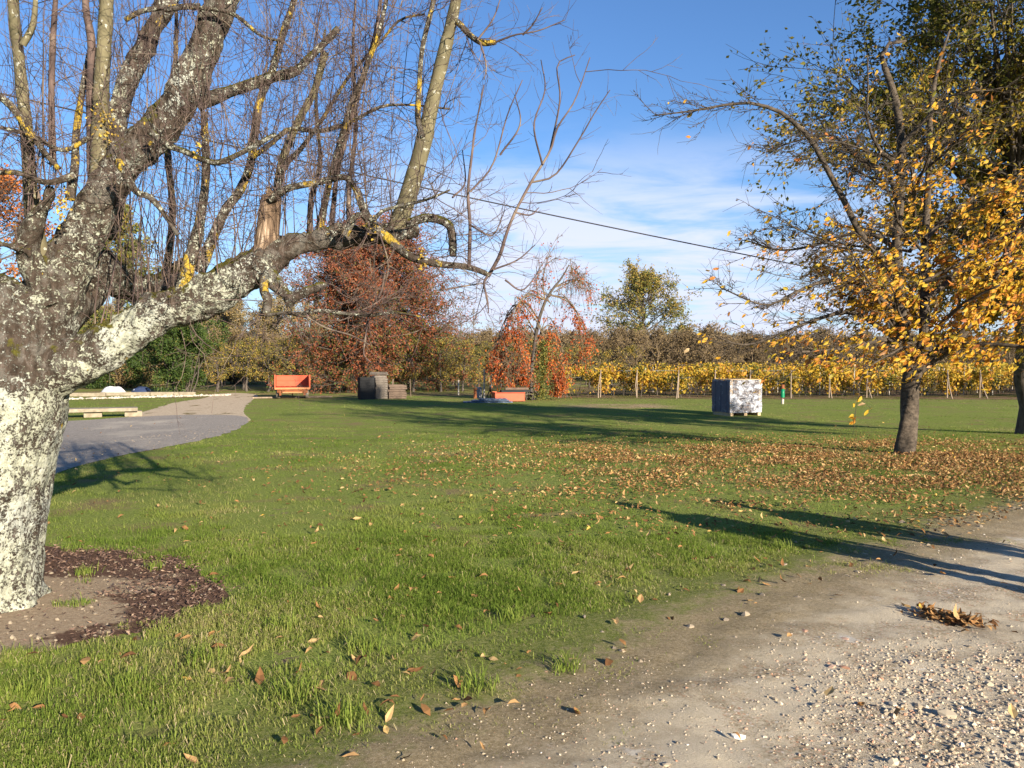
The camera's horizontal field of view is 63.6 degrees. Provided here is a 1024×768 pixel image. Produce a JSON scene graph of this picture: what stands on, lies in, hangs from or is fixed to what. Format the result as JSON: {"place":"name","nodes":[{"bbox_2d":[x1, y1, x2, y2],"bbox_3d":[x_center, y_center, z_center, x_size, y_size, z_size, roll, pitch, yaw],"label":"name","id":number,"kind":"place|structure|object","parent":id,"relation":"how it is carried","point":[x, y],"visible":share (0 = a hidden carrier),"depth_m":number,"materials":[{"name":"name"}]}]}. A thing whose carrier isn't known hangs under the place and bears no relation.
{"place":"outdoors","nodes":[
{"label":"outdoors","id":0,"kind":"place"},
{"bbox_2d":[69,393,105,396],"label":"concrete beam","id":1,"kind":"structure","parent":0,"point":[87,394],"depth_m":49.69,"materials":[{"name":"concrete"}]},
{"bbox_2d":[84,412,101,417],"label":"support block","id":2,"kind":"structure","parent":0,"point":[92,414],"depth_m":30.15,"materials":[{"name":"concrete"}]},
{"bbox_2d":[56,415,247,472],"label":"driveway","id":3,"kind":"structure","parent":0,"point":[94,433],"depth_m":21.70,"materials":[{"name":"grey asphalt"}]},
{"bbox_2d":[134,393,257,420],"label":"path","id":4,"kind":"structure","parent":0,"point":[234,404],"depth_m":37.11,"materials":[{"name":"beige gravel"}]},
{"bbox_2d":[492,391,524,400],"bbox_3d":[-0.197,0.648,43.497,1.610,0.485,0.875,0,1,-14],"label":"loader bucket","id":5,"kind":"object","parent":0,"point":[515,396],"visible":0.66,"depth_m":43.16,"materials":[{"name":"orange paint"}]},
{"bbox_2d":[0,368,1023,767],"bbox_3d":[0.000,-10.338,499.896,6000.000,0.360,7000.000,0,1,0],"label":"ground","id":6,"kind":"structure","parent":0,"point":[700,422],"depth_m":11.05,"materials":[{"name":"green plant"}]},
{"bbox_2d":[0,162,79,281],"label":"copper beech","id":7,"kind":"object","parent":6,"relation":"on","point":[47,226],"visible":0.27,"depth_m":61.77,"materials":[{"name":"orange plant"}]},
{"bbox_2d":[101,386,125,391],"bbox_3d":[-25.572,0.417,53.078,1.586,0.566,1.291,0,1,0],"label":"white tarp","id":8,"kind":"object","parent":6,"relation":"on","point":[112,389],"visible":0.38,"depth_m":52.69,"materials":[{"name":"plastic"}]},
{"bbox_2d":[0,546,228,658],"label":"soil patch","id":9,"kind":"object","parent":6,"relation":"on","point":[71,616],"visible":0.58,"depth_m":5.54,"materials":[{"name":"brown soil"}]},
{"bbox_2d":[0,543,251,643],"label":"mulch","id":10,"kind":"object","parent":9,"relation":"on","point":[181,582],"visible":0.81,"depth_m":5.91,"materials":[{"name":"brown wood"}]},
{"bbox_2d":[86,344,156,388],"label":"dark shrub","id":11,"kind":"object","parent":6,"relation":"on","point":[100,380],"visible":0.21,"depth_m":65.51,"materials":[{"name":"green plant"}]},
{"bbox_2d":[100,392,150,395],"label":"concrete beam","id":12,"kind":"structure","parent":6,"relation":"on","point":[127,393],"depth_m":50.89,"materials":[{"name":"concrete"}]},
{"bbox_2d":[125,410,141,416],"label":"support block","id":13,"kind":"structure","parent":6,"relation":"on","point":[133,413],"depth_m":30.73,"materials":[{"name":"concrete"}]},
{"bbox_2d":[69,407,137,412],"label":"concrete slab","id":14,"kind":"structure","parent":13,"relation":"on","point":[102,409],"depth_m":30.19,"materials":[{"name":"concrete"}]},
{"bbox_2d":[103,346,165,387],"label":"scrub thicket","id":15,"kind":"object","parent":6,"relation":"on","point":[119,374],"visible":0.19,"depth_m":66.80,"materials":[{"name":"green plant"}]},
{"bbox_2d":[77,203,197,385],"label":"evergreen tree","id":16,"kind":"object","parent":6,"relation":"on","point":[99,312],"visible":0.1,"depth_m":73.10,"materials":[{"name":"green plant"}]},
{"bbox_2d":[69,394,230,399],"bbox_3d":[-21.073,0.754,48.579,9.745,0.242,1.354,-1,2,-41],"label":"rubble","id":17,"kind":"object","parent":6,"relation":"on","point":[131,396],"visible":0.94,"depth_m":48.12,"materials":[{"name":"stone"}]},
{"bbox_2d":[151,392,195,395],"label":"concrete beam","id":18,"kind":"structure","parent":6,"relation":"on","point":[170,393],"depth_m":51.31,"materials":[{"name":"concrete"}]},
{"bbox_2d":[127,317,231,391],"bbox_3d":[-22.594,-1.953,54.544,7.060,5.604,5.369,0,1,0],"label":"laurel bush","id":19,"kind":"object","parent":6,"relation":"on","point":[171,368],"visible":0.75,"depth_m":54.14,"materials":[{"name":"green plant"}]},
{"bbox_2d":[198,341,232,391],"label":"young fruit tree","id":20,"kind":"object","parent":6,"relation":"on","point":[218,354],"visible":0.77,"depth_m":58.27,"materials":[{"name":"yellow plant"}]},
{"bbox_2d":[201,341,241,389],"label":"young fruit tree","id":21,"kind":"object","parent":6,"relation":"on","point":[211,362],"visible":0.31,"depth_m":62.74,"materials":[{"name":"yellow plant"}]},
{"bbox_2d":[209,340,236,386],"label":"young fruit tree","id":22,"kind":"object","parent":6,"relation":"on","point":[214,373],"visible":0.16,"depth_m":69.25,"materials":[{"name":"green plant"}]},
{"bbox_2d":[217,307,239,331],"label":"woodland tree","id":23,"kind":"object","parent":6,"relation":"on","point":[225,318],"visible":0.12,"depth_m":123.02,"materials":[{"name":"green plant"}]},
{"bbox_2d":[194,328,267,384],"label":"scrub thicket","id":24,"kind":"object","parent":6,"relation":"on","point":[233,379],"visible":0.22,"depth_m":78.99,"materials":[{"name":"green plant"}]},
{"bbox_2d":[224,298,250,333],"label":"woodland tree","id":25,"kind":"object","parent":6,"relation":"on","point":[233,313],"visible":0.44,"depth_m":117.31,"materials":[{"name":"yellow plant"}]},
{"bbox_2d":[215,336,260,389],"bbox_3d":[-20.528,-1.586,62.925,3.477,4.218,2.529,-2,3,-57],"label":"young fruit tree","id":26,"kind":"object","parent":6,"relation":"on","point":[243,363],"visible":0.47,"depth_m":62.99,"materials":[{"name":"yellow plant"}]},
{"bbox_2d":[218,335,264,390],"bbox_3d":[-19.013,-1.487,58.746,2.974,4.194,3.332,1,2,27],"label":"young fruit tree","id":27,"kind":"object","parent":6,"relation":"on","point":[247,357],"visible":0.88,"depth_m":58.87,"materials":[{"name":"yellow plant"}]},
{"bbox_2d":[227,348,257,382],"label":"young fruit tree","id":28,"kind":"object","parent":6,"relation":"on","point":[240,377],"visible":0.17,"depth_m":69.16,"materials":[{"name":"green plant"}]},
{"bbox_2d":[239,309,267,336],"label":"woodland tree","id":29,"kind":"object","parent":6,"relation":"on","point":[248,317],"visible":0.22,"depth_m":116.56,"materials":[{"name":"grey plant"}]},
{"bbox_2d":[245,345,284,391],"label":"young fruit tree","id":30,"kind":"object","parent":6,"relation":"on","point":[268,364],"visible":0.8,"depth_m":58.42,"materials":[{"name":"yellow plant"}]},
{"bbox_2d":[248,294,283,371],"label":"woodland tree","id":31,"kind":"object","parent":6,"relation":"on","point":[263,321],"visible":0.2,"depth_m":115.28,"materials":[{"name":"brown plant"}]},
{"bbox_2d":[248,341,285,389],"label":"young fruit tree","id":32,"kind":"object","parent":6,"relation":"on","point":[270,348],"visible":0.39,"depth_m":62.56,"materials":[{"name":"yellow plant"}]},
{"bbox_2d":[260,328,286,370],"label":"bare orchard tree","id":33,"kind":"object","parent":6,"relation":"on","point":[270,336],"visible":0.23,"depth_m":99.76,"materials":[{"name":"brown plant"}]},
{"bbox_2d":[262,292,292,339],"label":"woodland tree","id":34,"kind":"object","parent":6,"relation":"on","point":[279,298],"visible":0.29,"depth_m":119.33,"materials":[{"name":"brown plant"}]},
{"bbox_2d":[270,337,306,389],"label":"young fruit tree","id":35,"kind":"object","parent":6,"relation":"on","point":[288,357],"visible":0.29,"depth_m":62.70,"materials":[{"name":"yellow plant"}]},
{"bbox_2d":[274,375,309,398],"bbox_3d":[-12.825,0.112,48.185,1.976,1.360,4.245,0,1,-15],"label":"farm trailer","id":36,"kind":"object","parent":6,"relation":"on","point":[303,382],"visible":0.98,"depth_m":48.57,"materials":[{"name":"orange paint"}]},
{"bbox_2d":[267,336,316,389],"bbox_3d":[-15.647,-1.410,58.212,2.921,4.085,3.196,1,2,32],"label":"young fruit tree","id":37,"kind":"object","parent":6,"relation":"on","point":[288,364],"visible":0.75,"depth_m":58.09,"materials":[{"name":"yellow plant"}]},
{"bbox_2d":[252,396,331,398],"bbox_3d":[-12.563,0.764,47.313,4.431,0.100,0.100,-1,1,-20],"label":"long pole","id":38,"kind":"object","parent":6,"relation":"on","point":[293,397],"visible":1,"depth_m":47.37,"materials":[{"name":"brown wood"}]},
{"bbox_2d":[274,298,318,336],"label":"woodland tree","id":39,"kind":"object","parent":6,"relation":"on","point":[292,317],"visible":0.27,"depth_m":113.80,"materials":[{"name":"brown plant"}]},
{"bbox_2d":[297,296,331,332],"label":"woodland tree","id":40,"kind":"object","parent":6,"relation":"on","point":[312,315],"visible":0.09,"depth_m":126.35,"materials":[{"name":"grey plant"}]},
{"bbox_2d":[303,348,330,391],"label":"young fruit tree","id":41,"kind":"object","parent":6,"relation":"on","point":[315,372],"visible":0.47,"depth_m":58.36,"materials":[{"name":"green plant"}]},
{"bbox_2d":[329,340,369,391],"bbox_3d":[-11.637,-1.253,58.669,2.921,3.734,2.670,-1,2,-45],"label":"young fruit tree","id":42,"kind":"object","parent":6,"relation":"on","point":[344,364],"visible":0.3,"depth_m":58.35,"materials":[{"name":"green plant"}]},
{"bbox_2d":[0,0,727,613],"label":"lichen covered tree","id":43,"kind":"object","parent":6,"relation":"on","point":[74,274],"visible":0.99,"depth_m":5.44,"materials":[{"name":"grey plant"}]},
{"bbox_2d":[256,204,488,394],"bbox_3d":[-9.853,-5.467,60.179,16.576,16.075,17.021,0,1,0],"label":"red maple","id":44,"kind":"object","parent":6,"relation":"on","point":[385,338],"visible":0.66,"depth_m":57.68,"materials":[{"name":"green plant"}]},
{"bbox_2d":[376,346,405,384],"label":"young fruit tree","id":45,"kind":"object","parent":6,"relation":"on","point":[402,373],"visible":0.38,"depth_m":58.11,"materials":[{"name":"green plant"}]},
{"bbox_2d":[392,334,430,391],"bbox_3d":[-7.093,-1.586,58.557,3.069,4.423,2.634,0,1,-7],"label":"young fruit tree","id":46,"kind":"object","parent":6,"relation":"on","point":[423,369],"visible":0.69,"depth_m":58.23,"materials":[{"name":"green plant"}]},
{"bbox_2d":[427,336,465,391],"bbox_3d":[-4.893,-1.405,58.224,2.914,4.074,3.187,-1,2,-27],"label":"young fruit tree","id":47,"kind":"object","parent":6,"relation":"on","point":[444,341],"visible":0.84,"depth_m":58.02,"materials":[{"name":"yellow plant"}]},
{"bbox_2d":[445,337,480,391],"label":"young fruit tree","id":48,"kind":"object","parent":6,"relation":"on","point":[468,343],"visible":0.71,"depth_m":58.75,"materials":[{"name":"yellow plant"}]},
{"bbox_2d":[466,346,489,386],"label":"young fruit tree","id":49,"kind":"object","parent":6,"relation":"on","point":[479,354],"visible":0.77,"depth_m":58.71,"materials":[{"name":"yellow plant"}]},
{"bbox_2d":[470,327,498,380],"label":"bare orchard tree","id":50,"kind":"object","parent":6,"relation":"on","point":[485,333],"visible":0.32,"depth_m":92.99,"materials":[{"name":"brown plant"}]},
{"bbox_2d":[472,331,498,381],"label":"bare orchard tree","id":51,"kind":"object","parent":6,"relation":"on","point":[484,339],"visible":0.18,"depth_m":88.64,"materials":[{"name":"brown plant"}]},
{"bbox_2d":[468,341,504,389],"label":"young fruit tree","id":52,"kind":"object","parent":6,"relation":"on","point":[488,346],"visible":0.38,"depth_m":63.14,"materials":[{"name":"yellow plant"}]},
{"bbox_2d":[463,401,512,402],"bbox_3d":[-1.232,0.906,42.023,2.498,0.062,1.100,0,1,-3],"label":"metal sheet","id":53,"kind":"object","parent":6,"relation":"on","point":[487,401],"visible":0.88,"depth_m":41.66,"materials":[{"name":"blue metal"}]},
{"bbox_2d":[0,413,1023,763],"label":"fallen leaves","id":54,"kind":"object","parent":6,"relation":"on","point":[924,461],"visible":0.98,"depth_m":11.51,"materials":[{"name":"brown plant"}]},
{"bbox_2d":[472,227,602,399],"bbox_3d":[1.478,-3.903,45.374,7.358,9.733,4.844,0,1,-7],"label":"creeper draped tree","id":55,"kind":"object","parent":6,"relation":"on","point":[498,363],"visible":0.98,"depth_m":44.75,"materials":[{"name":"red plant"}]},
{"bbox_2d":[518,339,556,389],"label":"young fruit tree","id":56,"kind":"object","parent":6,"relation":"on","point":[529,342],"visible":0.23,"depth_m":58.25,"materials":[{"name":"plant"}]},
{"bbox_2d":[546,323,591,380],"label":"bare orchard tree","id":57,"kind":"object","parent":6,"relation":"on","point":[569,335],"visible":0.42,"depth_m":86.68,"materials":[{"name":"brown plant"}]},
{"bbox_2d":[562,343,584,385],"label":"young fruit tree","id":58,"kind":"object","parent":6,"relation":"on","point":[573,354],"visible":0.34,"depth_m":68.91,"materials":[{"name":"green plant"}]},
{"bbox_2d":[575,332,613,379],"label":"bare orchard tree","id":59,"kind":"object","parent":6,"relation":"on","point":[594,337],"visible":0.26,"depth_m":87.00,"materials":[{"name":"brown plant"}]},
{"bbox_2d":[574,322,616,380],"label":"bare orchard tree","id":60,"kind":"object","parent":6,"relation":"on","point":[596,332],"visible":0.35,"depth_m":95.33,"materials":[{"name":"brown plant"}]},
{"bbox_2d":[619,325,656,366],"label":"bare orchard tree","id":61,"kind":"object","parent":6,"relation":"on","point":[638,346],"visible":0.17,"depth_m":95.03,"materials":[{"name":"brown plant"}]},
{"bbox_2d":[587,256,701,371],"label":"round oak","id":62,"kind":"object","parent":6,"relation":"on","point":[638,285],"visible":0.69,"depth_m":146.55,"materials":[{"name":"green plant"}]},
{"bbox_2d":[712,379,761,415],"bbox_3d":[8.635,0.500,31.722,1.470,1.383,1.216,-1,1,-20],"label":"wrapped crate","id":63,"kind":"object","parent":6,"relation":"on","point":[731,397],"visible":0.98,"depth_m":31.25,"materials":[{"name":"white plastic"}]},
{"bbox_2d":[753,325,807,366],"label":"bare orchard tree","id":64,"kind":"object","parent":6,"relation":"on","point":[776,332],"visible":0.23,"depth_m":100.27,"materials":[{"name":"brown plant"}]},
{"bbox_2d":[620,12,1023,454],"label":"cherry tree","id":65,"kind":"object","parent":6,"relation":"on","point":[896,309],"visible":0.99,"depth_m":14.46,"materials":[{"name":"yellow plant"}]},
{"bbox_2d":[721,0,1023,433],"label":"tall tree","id":66,"kind":"object","parent":6,"relation":"on","point":[931,36],"visible":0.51,"depth_m":18.33,"materials":[{"name":"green plant"}]},
{"bbox_2d":[1,93,1001,302],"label":"overhead cable","id":67,"kind":"object","parent":66,"relation":"attached to","point":[515,207],"visible":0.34,"depth_m":16.34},
{"bbox_2d":[0,0,1023,353],"label":"sky","id":68,"kind":"structure","parent":0,"point":[682,191],"materials":[{"name":"blue"}]},
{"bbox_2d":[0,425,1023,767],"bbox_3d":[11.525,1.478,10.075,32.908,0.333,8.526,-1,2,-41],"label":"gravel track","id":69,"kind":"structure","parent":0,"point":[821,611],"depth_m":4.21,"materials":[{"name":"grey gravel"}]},
{"bbox_2d":[900,601,1017,632],"bbox_3d":[2.754,1.421,5.065,0.380,0.157,0.640,-1,2,-31],"label":"leaf pile","id":70,"kind":"object","parent":69,"relation":"on","point":[954,617],"visible":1,"depth_m":5.07,"materials":[{"name":"brown plant"}]},
{"bbox_2d":[559,381,1016,399],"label":"vineyard soil","id":71,"kind":"structure","parent":0,"point":[1007,395],"depth_m":52.92,"materials":[{"name":"brown soil"}]},
{"bbox_2d":[551,343,575,379],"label":"young fruit tree","id":72,"kind":"object","parent":71,"relation":"on","point":[566,351],"visible":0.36,"depth_m":62.63,"materials":[{"name":"yellow plant"}]},
{"bbox_2d":[574,343,601,386],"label":"young fruit tree","id":73,"kind":"object","parent":71,"relation":"on","point":[593,358],"visible":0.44,"depth_m":68.44,"materials":[{"name":"yellow plant"}]},
{"bbox_2d":[594,350,617,373],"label":"young fruit tree","id":74,"kind":"object","parent":71,"relation":"on","point":[605,356],"visible":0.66,"depth_m":76.30,"materials":[{"name":"yellow plant"}]},
{"bbox_2d":[595,323,646,381],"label":"bare orchard tree","id":75,"kind":"object","parent":71,"relation":"on","point":[618,331],"visible":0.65,"depth_m":87.27,"materials":[{"name":"brown plant"}]},
{"bbox_2d":[613,342,652,375],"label":"young fruit tree","id":76,"kind":"object","parent":71,"relation":"on","point":[628,348],"visible":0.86,"depth_m":75.88,"materials":[{"name":"green plant"}]},
{"bbox_2d":[616,327,658,369],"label":"bare orchard tree","id":77,"kind":"object","parent":71,"relation":"on","point":[637,337],"visible":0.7,"depth_m":86.52,"materials":[{"name":"brown plant"}]},
{"bbox_2d":[629,320,682,372],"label":"bare orchard tree","id":78,"kind":"object","parent":71,"relation":"on","point":[658,332],"visible":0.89,"depth_m":88.55,"materials":[{"name":"brown plant"}]},
{"bbox_2d":[642,338,681,367],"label":"bare orchard tree","id":79,"kind":"object","parent":71,"relation":"on","point":[664,348],"visible":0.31,"depth_m":94.13,"materials":[{"name":"brown plant"}]},
{"bbox_2d":[558,361,784,397],"bbox_3d":[17.188,-0.673,66.485,2.135,2.246,47.912,1,2,38],"label":"vine row","id":80,"kind":"object","parent":71,"relation":"on","point":[582,373],"visible":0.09,"depth_m":51.09,"materials":[{"name":"yellow plant"}]},
{"bbox_2d":[660,327,700,370],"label":"bare orchard tree","id":81,"kind":"object","parent":71,"relation":"on","point":[673,339],"visible":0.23,"depth_m":93.59,"materials":[{"name":"brown plant"}]},
{"bbox_2d":[660,327,706,372],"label":"bare orchard tree","id":82,"kind":"object","parent":71,"relation":"on","point":[685,337],"visible":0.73,"depth_m":88.57,"materials":[{"name":"brown plant"}]},
{"bbox_2d":[593,361,804,397],"bbox_3d":[19.027,-0.688,66.793,2.018,2.260,47.906,1,2,37],"label":"vine row","id":83,"kind":"object","parent":71,"relation":"on","point":[603,376],"visible":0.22,"depth_m":50.25,"materials":[{"name":"yellow plant"}]},
{"bbox_2d":[675,323,727,367],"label":"bare orchard tree","id":84,"kind":"object","parent":71,"relation":"on","point":[710,351],"visible":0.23,"depth_m":94.65,"materials":[{"name":"brown plant"}]},
{"bbox_2d":[675,314,734,368],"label":"bare orchard tree","id":85,"kind":"object","parent":71,"relation":"on","point":[708,331],"visible":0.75,"depth_m":87.59,"materials":[{"name":"brown plant"}]},
{"bbox_2d":[696,326,743,365],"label":"bare orchard tree","id":86,"kind":"object","parent":71,"relation":"on","point":[720,344],"visible":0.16,"depth_m":95.85,"materials":[{"name":"brown plant"}]},
{"bbox_2d":[710,334,751,368],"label":"bare orchard tree","id":87,"kind":"object","parent":71,"relation":"on","point":[729,352],"visible":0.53,"depth_m":87.30,"materials":[{"name":"brown plant"}]},
{"bbox_2d":[631,361,837,397],"bbox_3d":[21.188,-0.719,67.019,2.112,2.311,47.605,1,2,37],"label":"vine row","id":88,"kind":"object","parent":71,"relation":"on","point":[645,377],"visible":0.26,"depth_m":50.99,"materials":[{"name":"yellow plant"}]},
{"bbox_2d":[723,328,761,367],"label":"bare orchard tree","id":89,"kind":"object","parent":71,"relation":"on","point":[745,346],"visible":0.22,"depth_m":100.22,"materials":[{"name":"brown plant"}]},
{"bbox_2d":[734,332,771,366],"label":"bare orchard tree","id":90,"kind":"object","parent":71,"relation":"on","point":[750,352],"visible":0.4,"depth_m":93.68,"materials":[{"name":"brown plant"}]},
{"bbox_2d":[670,361,850,398],"bbox_3d":[23.178,-0.664,66.085,2.135,2.246,47.912,1,2,36],"label":"vine row","id":91,"kind":"object","parent":71,"relation":"on","point":[691,371],"visible":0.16,"depth_m":49.42,"materials":[{"name":"yellow plant"}]},
{"bbox_2d":[747,329,782,371],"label":"bare orchard tree","id":92,"kind":"object","parent":71,"relation":"on","point":[763,353],"visible":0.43,"depth_m":94.06,"materials":[{"name":"brown plant"}]},
{"bbox_2d":[776,329,817,365],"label":"bare orchard tree","id":93,"kind":"object","parent":71,"relation":"on","point":[799,336],"visible":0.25,"depth_m":94.35,"materials":[{"name":"brown plant"}]},
{"bbox_2d":[706,361,889,393],"bbox_3d":[25.403,-0.679,66.403,2.018,2.260,47.906,1,2,36],"label":"vine row","id":94,"kind":"object","parent":71,"relation":"on","point":[718,374],"visible":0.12,"depth_m":49.64,"materials":[{"name":"yellow plant"}]},
{"bbox_2d":[798,324,843,365],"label":"bare orchard tree","id":95,"kind":"object","parent":71,"relation":"on","point":[821,331],"visible":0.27,"depth_m":92.93,"materials":[{"name":"brown plant"}]},
{"bbox_2d":[744,361,901,394],"bbox_3d":[27.941,-0.707,66.517,2.112,2.311,47.605,1,2,37],"label":"vine row","id":96,"kind":"object","parent":71,"relation":"on","point":[756,374],"visible":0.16,"depth_m":51.28,"materials":[{"name":"yellow plant"}]},
{"bbox_2d":[818,334,856,366],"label":"bare orchard tree","id":97,"kind":"object","parent":71,"relation":"on","point":[834,336],"visible":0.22,"depth_m":92.94,"materials":[{"name":"brown plant"}]},
{"bbox_2d":[837,326,885,363],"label":"bare orchard tree","id":98,"kind":"object","parent":71,"relation":"on","point":[865,337],"visible":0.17,"depth_m":99.94,"materials":[{"name":"brown plant"}]},
{"bbox_2d":[784,362,939,397],"bbox_3d":[30.108,-0.666,66.165,2.135,2.246,47.912,1,2,37],"label":"vine row","id":99,"kind":"object","parent":71,"relation":"on","point":[801,372],"visible":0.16,"depth_m":50.07,"materials":[{"name":"plant"}]},
{"bbox_2d":[819,362,947,397],"bbox_3d":[32.039,-0.676,66.291,2.018,2.260,47.906,1,2,36],"label":"vine row","id":100,"kind":"object","parent":71,"relation":"on","point":[846,382],"visible":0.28,"depth_m":49.97,"materials":[{"name":"yellow plant"}]},
{"bbox_2d":[858,362,968,397],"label":"vine row","id":101,"kind":"object","parent":71,"relation":"on","point":[876,384],"visible":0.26,"depth_m":51.16,"materials":[{"name":"yellow plant"}]},
{"bbox_2d":[902,362,1008,395],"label":"vine row","id":102,"kind":"object","parent":71,"relation":"on","point":[926,375],"visible":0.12,"depth_m":52.98,"materials":[{"name":"plant"}]},
{"bbox_2d":[936,362,1012,398],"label":"vine row","id":103,"kind":"object","parent":71,"relation":"on","point":[954,378],"visible":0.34,"depth_m":48.51,"materials":[{"name":"yellow plant"}]},
{"bbox_2d":[970,362,1014,397],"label":"vine row","id":104,"kind":"object","parent":71,"relation":"on","point":[1001,372],"visible":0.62,"depth_m":52.20,"materials":[{"name":"yellow plant"}]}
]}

